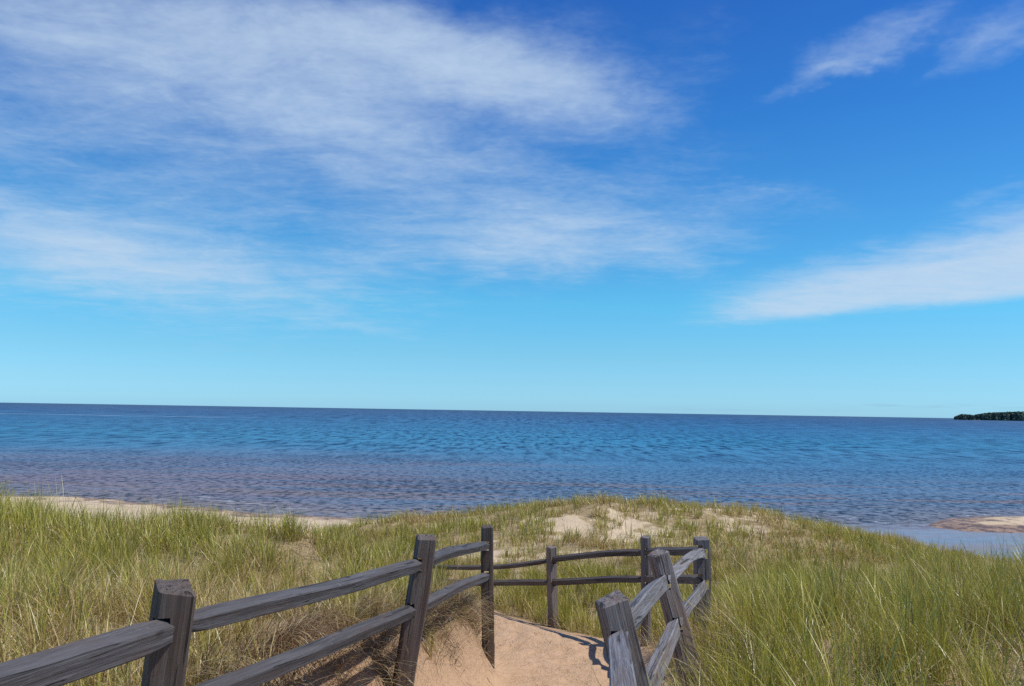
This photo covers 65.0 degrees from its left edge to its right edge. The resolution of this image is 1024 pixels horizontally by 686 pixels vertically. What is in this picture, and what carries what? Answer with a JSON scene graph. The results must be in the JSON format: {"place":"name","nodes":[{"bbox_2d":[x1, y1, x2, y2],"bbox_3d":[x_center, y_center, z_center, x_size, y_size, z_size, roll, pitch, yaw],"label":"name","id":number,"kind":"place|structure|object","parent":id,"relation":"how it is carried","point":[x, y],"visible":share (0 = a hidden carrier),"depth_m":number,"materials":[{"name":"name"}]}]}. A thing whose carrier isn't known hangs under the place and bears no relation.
{"place":"outdoors","nodes":[
{"label":"outdoors","id":0,"kind":"place"},
{"bbox_2d":[0,403,1023,562],"bbox_3d":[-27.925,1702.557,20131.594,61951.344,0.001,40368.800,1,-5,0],"label":"lake water","id":1,"kind":"structure","parent":0,"point":[909,475],"depth_m":83.75,"materials":[{"name":"blue liquid"}]},
{"bbox_2d":[0,496,1023,685],"bbox_3d":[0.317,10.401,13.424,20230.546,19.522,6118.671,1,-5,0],"label":"ground","id":2,"kind":"structure","parent":0,"point":[549,649],"depth_m":10.46,"materials":[{"name":"beige sand"}]},
{"bbox_2d":[0,524,494,685],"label":"split rail fence","id":3,"kind":"object","parent":2,"relation":"on","point":[159,640],"visible":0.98,"depth_m":3.84,"materials":[{"name":"grey wood"}]},
{"bbox_2d":[0,474,1023,685],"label":"dune grass","id":4,"kind":"structure","parent":2,"relation":"on","point":[785,588],"depth_m":7.81,"materials":[{"name":"green plant"}]},
{"bbox_2d":[0,497,1023,685],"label":"dead grass","id":5,"kind":"structure","parent":2,"relation":"on","point":[312,619],"depth_m":5.77,"materials":[{"name":"beige plant"}]},
{"bbox_2d":[433,535,710,685],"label":"split rail fence","id":6,"kind":"object","parent":2,"relation":"on","point":[622,619],"visible":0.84,"depth_m":5.93,"materials":[{"name":"grey wood"}]},
{"bbox_2d":[0,0,1023,417],"label":"sky","id":7,"kind":"structure","parent":0,"point":[734,207],"materials":[{"name":"blue"}]},
{"bbox_3d":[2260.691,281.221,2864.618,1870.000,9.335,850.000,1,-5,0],"label":"headland","id":8,"kind":"structure","parent":0,"visible":0},
{"bbox_2d":[954,411,1023,420],"bbox_3d":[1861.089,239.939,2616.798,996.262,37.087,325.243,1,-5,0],"label":"wood","id":9,"kind":"object","parent":8,"relation":"on","point":[1014,416],"visible":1,"depth_m":2469.03,"materials":[{"name":"green plant"}]}
]}

